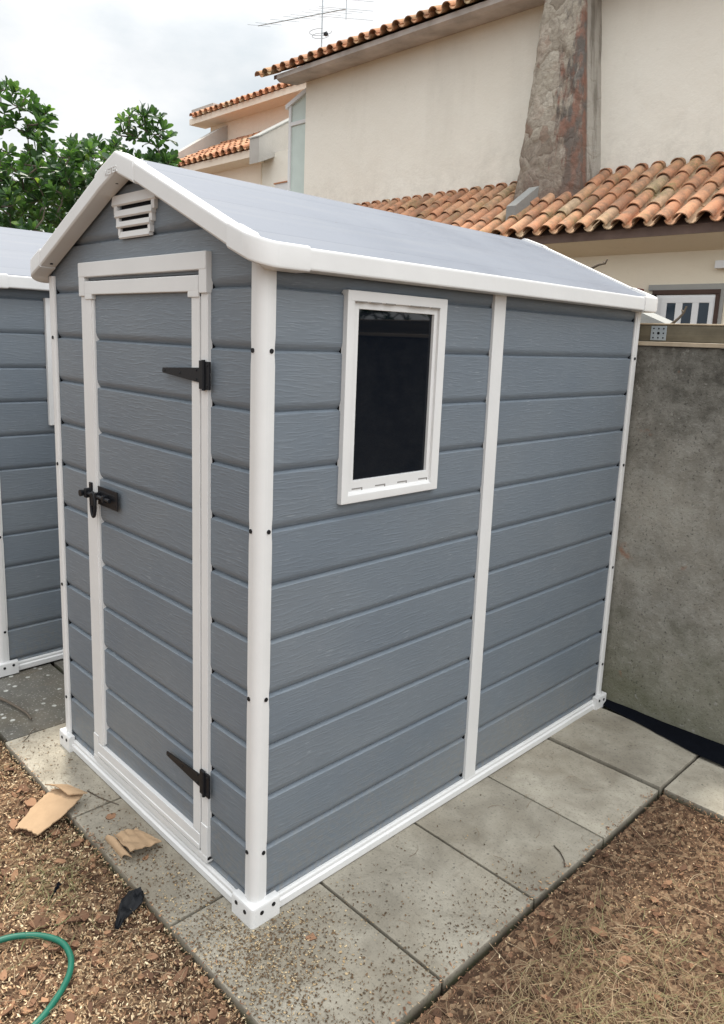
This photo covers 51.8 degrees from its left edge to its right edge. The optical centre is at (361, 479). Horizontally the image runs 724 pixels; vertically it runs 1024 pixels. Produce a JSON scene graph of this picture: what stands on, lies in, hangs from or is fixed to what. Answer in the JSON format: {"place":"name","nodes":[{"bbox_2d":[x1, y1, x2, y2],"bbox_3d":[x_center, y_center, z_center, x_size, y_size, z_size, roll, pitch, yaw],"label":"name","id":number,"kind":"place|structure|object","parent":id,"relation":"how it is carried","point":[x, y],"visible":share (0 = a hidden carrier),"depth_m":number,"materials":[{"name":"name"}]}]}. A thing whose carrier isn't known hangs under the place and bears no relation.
{"place":"outdoors","nodes":[
{"label":"outdoors","id":0,"kind":"place"},
{"bbox_2d":[0,659,65,746],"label":"dark paving","id":1,"kind":"structure","parent":0,"point":[37,693],"depth_m":3.24,"materials":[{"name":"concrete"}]},
{"bbox_2d":[0,697,31,719],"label":"stick","id":2,"kind":"object","parent":1,"relation":"on","point":[15,705],"visible":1,"depth_m":3.15,"materials":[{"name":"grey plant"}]},
{"bbox_2d":[0,227,62,677],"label":"garden shed","id":3,"kind":"structure","parent":1,"relation":"on","point":[31,634],"depth_m":3.40,"materials":[{"name":"grey plastic"}]},
{"bbox_2d":[43,298,54,424],"bbox_3d":[-1.280,-0.551,3.504,0.403,0.569,0.029,-8,15,-44],"label":"window","id":4,"kind":"structure","parent":3,"relation":"in","point":[50,400],"depth_m":3.36,"materials":[{"name":"grey plastic"}]},
{"bbox_2d":[0,0,448,231],"label":"sky","id":5,"kind":"structure","parent":0,"point":[91,61],"materials":[{"name":"white"}]},
{"bbox_2d":[0,741,723,1023],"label":"ground","id":6,"kind":"structure","parent":0,"point":[452,986],"depth_m":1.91,"materials":[{"name":"brown wood"}]},
{"bbox_2d":[8,818,17,830],"bbox_3d":[-1.141,1.128,2.441,0.026,0.011,0.058,-8,15,-44],"label":"bark flake","id":7,"kind":"object","parent":6,"relation":"on","point":[12,825],"visible":1,"depth_m":2.44,"materials":[{"name":"brown wood"}]},
{"bbox_2d":[0,75,59,232],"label":"pittosporum shrub","id":8,"kind":"object","parent":6,"relation":"on","point":[31,166],"visible":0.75,"depth_m":6.04,"materials":[{"name":"green plant"}]},
{"bbox_2d":[24,798,35,806],"bbox_3d":[-1.134,1.108,2.556,0.035,0.016,0.057,-6,14,-38],"label":"bark flake","id":9,"kind":"object","parent":6,"relation":"on","point":[30,802],"visible":0.84,"depth_m":2.56,"materials":[{"name":"brown wood"}]},
{"bbox_2d":[0,932,73,1023],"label":"garden hose","id":10,"kind":"object","parent":6,"relation":"on","point":[67,949],"visible":1,"depth_m":1.94,"materials":[{"name":"green rubber"}]},
{"bbox_2d":[0,164,97,231],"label":"hedge shrub","id":11,"kind":"object","parent":6,"relation":"on","point":[11,181],"visible":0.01,"depth_m":7.86,"materials":[{"name":"green plant"}]},
{"bbox_2d":[15,784,87,835],"bbox_3d":[-1.024,1.088,2.479,0.174,0.070,0.198,4,11,8],"label":"cardboard strip","id":12,"kind":"object","parent":6,"relation":"on","point":[49,809],"visible":1,"depth_m":2.47,"materials":[{"name":"beige cardboard"}]},
{"bbox_2d":[50,882,60,898],"bbox_3d":[-0.885,1.187,2.161,0.016,0.014,0.059,1,11,-4],"label":"plastic scrap","id":13,"kind":"object","parent":6,"relation":"on","point":[58,884],"visible":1,"depth_m":2.17,"materials":[{"name":"black plastic"}]},
{"bbox_2d":[54,858,65,863],"bbox_3d":[-0.920,1.165,2.280,0.033,0.008,0.021,4,11,11],"label":"bark flake","id":14,"kind":"object","parent":6,"relation":"on","point":[60,861],"visible":1,"depth_m":2.28,"materials":[{"name":"brown wood"}]},
{"bbox_2d":[38,133,127,228],"bbox_3d":[-2.350,-1.347,6.459,0.739,3.356,1.882,-2,12,-22],"label":"pittosporum shrub","id":15,"kind":"object","parent":6,"relation":"on","point":[69,166],"visible":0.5,"depth_m":5.85,"materials":[{"name":"green plant"}]},
{"bbox_2d":[114,887,144,929],"bbox_3d":[-0.659,1.195,2.087,0.064,0.052,0.118,6,11,18],"label":"plastic scrap","id":16,"kind":"object","parent":6,"relation":"on","point":[131,901],"visible":1,"depth_m":2.10,"materials":[{"name":"black plastic"}]},
{"bbox_2d":[101,100,181,166],"bbox_3d":[-1.821,-1.420,6.651,0.862,3.474,1.273,-1,11,-15],"label":"pittosporum shrub","id":17,"kind":"object","parent":6,"relation":"on","point":[164,156],"visible":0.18,"depth_m":6.09,"materials":[{"name":"green plant"}]},
{"bbox_2d":[177,83,305,189],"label":"neighbour house","id":18,"kind":"structure","parent":6,"relation":"on","point":[245,139],"depth_m":16.74,"materials":[{"name":"beige paint"}]},
{"bbox_2d":[274,180,287,189],"bbox_3d":[-1.574,-5.748,15.222,0.060,0.655,0.691,-8,15,-44],"label":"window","id":19,"kind":"structure","parent":18,"relation":"in","point":[281,185],"depth_m":15.22,"materials":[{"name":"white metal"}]},
{"bbox_2d":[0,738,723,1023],"bbox_3d":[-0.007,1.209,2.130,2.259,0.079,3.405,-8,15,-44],"label":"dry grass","id":20,"kind":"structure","parent":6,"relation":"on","point":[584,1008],"depth_m":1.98,"materials":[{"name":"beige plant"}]},
{"bbox_2d":[255,0,723,323],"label":"house","id":21,"kind":"structure","parent":6,"relation":"on","point":[589,133],"depth_m":8.79,"materials":[{"name":"beige paint"}]},
{"bbox_2d":[247,0,372,46],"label":"tv antenna","id":22,"kind":"object","parent":21,"relation":"on","point":[322,17],"visible":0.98,"depth_m":12.66,"materials":[{"name":"metal"}]},
{"bbox_2d":[648,283,723,323],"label":"door","id":23,"kind":"structure","parent":21,"relation":"in","point":[701,309],"depth_m":7.50,"materials":[{"name":"white paint"}]},
{"bbox_2d":[590,259,607,268],"bbox_3d":[1.107,-0.882,3.700,0.205,0.406,0.018,12,15,43],"label":"bare shoot","id":24,"kind":"object","parent":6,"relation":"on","point":[597,265],"visible":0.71,"depth_m":3.62,"materials":[{"name":"grey plant"}]},
{"bbox_2d":[601,346,723,744],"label":"concrete wall","id":25,"kind":"structure","parent":6,"relation":"on","point":[664,657],"depth_m":3.10,"materials":[{"name":"grey concrete"}]},
{"bbox_2d":[638,341,723,348],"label":"board","id":26,"kind":"object","parent":25,"relation":"on","point":[680,344],"depth_m":2.99,"materials":[{"name":"grey concrete"}]},
{"bbox_2d":[638,323,723,343],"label":"timber beam","id":27,"kind":"structure","parent":26,"relation":"on","point":[685,333],"depth_m":3.01,"materials":[{"name":"wood"}]},
{"bbox_2d":[671,306,686,322],"bbox_3d":[1.354,-0.555,3.348,0.162,0.439,0.018,12,15,43],"label":"bare shoot","id":28,"kind":"object","parent":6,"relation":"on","point":[679,317],"visible":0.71,"depth_m":3.27,"materials":[{"name":"grey plant"}]},
{"bbox_2d":[640,313,720,348],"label":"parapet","id":29,"kind":"structure","parent":6,"relation":"on","point":[650,318],"depth_m":4.56,"materials":[{"name":"white paint"}]},
{"bbox_2d":[5,708,723,1023],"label":"paving","id":30,"kind":"structure","parent":0,"point":[615,762],"depth_m":2.28,"materials":[{"name":"grey concrete"}]},
{"bbox_2d":[87,790,118,804],"bbox_3d":[-0.894,1.095,2.569,0.150,0.004,0.009,8,12,28],"label":"stick","id":31,"kind":"object","parent":30,"relation":"on","point":[101,797],"visible":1,"depth_m":2.57,"materials":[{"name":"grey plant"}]},
{"bbox_2d":[106,813,115,819],"bbox_3d":[-0.833,1.118,2.477,0.039,0.011,0.028,-8,15,-44],"label":"bark flake","id":32,"kind":"object","parent":30,"relation":"on","point":[110,816],"visible":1,"depth_m":2.48,"materials":[{"name":"brown wood"}]},
{"bbox_2d":[105,828,161,859],"bbox_3d":[-0.714,1.124,2.340,0.120,0.063,0.162,-8,15,-44],"label":"cardboard scrap","id":33,"kind":"object","parent":30,"relation":"on","point":[131,840],"visible":1,"depth_m":2.32,"materials":[{"name":"beige cardboard"}]},
{"bbox_2d":[10,730,581,1023],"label":"seed husks","id":34,"kind":"object","parent":30,"relation":"on","point":[283,949],"visible":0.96,"depth_m":1.97},
{"bbox_2d":[305,933,316,940],"bbox_3d":[-0.139,1.233,2.009,0.029,0.009,0.019,-4,12,-29],"label":"dry leaf","id":35,"kind":"object","parent":30,"relation":"on","point":[312,936],"visible":1,"depth_m":2.01,"materials":[{"name":"brown plant"}]},
{"bbox_2d":[30,151,657,928],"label":"garden shed","id":36,"kind":"structure","parent":30,"relation":"on","point":[340,487],"depth_m":2.25,"materials":[{"name":"grey plastic"}]},
{"bbox_2d":[78,275,210,848],"bbox_3d":[-0.673,0.235,2.284,0.064,1.652,0.740,-8,15,-44],"label":"door","id":37,"kind":"structure","parent":36,"relation":"in","point":[147,373],"depth_m":2.27,"materials":[{"name":"grey plastic"}]},
{"bbox_2d":[337,289,447,504],"bbox_3d":[0.087,-0.234,2.118,0.403,0.568,0.038,-8,15,-44],"label":"window","id":38,"kind":"structure","parent":36,"relation":"in","point":[393,347],"depth_m":2.11,"materials":[{"name":"white plastic"}]},
{"bbox_2d":[553,845,564,866],"bbox_3d":[0.631,1.193,2.368,0.013,0.004,0.099,1,11,-6],"label":"stick","id":39,"kind":"object","parent":30,"relation":"on","point":[560,853],"visible":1,"depth_m":2.38,"materials":[{"name":"grey plant"}]},
{"bbox_2d":[603,699,723,765],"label":"membrane","id":40,"kind":"object","parent":30,"relation":"on","point":[708,749],"visible":0.82,"depth_m":3.11,"materials":[{"name":"black plastic"}]}
]}

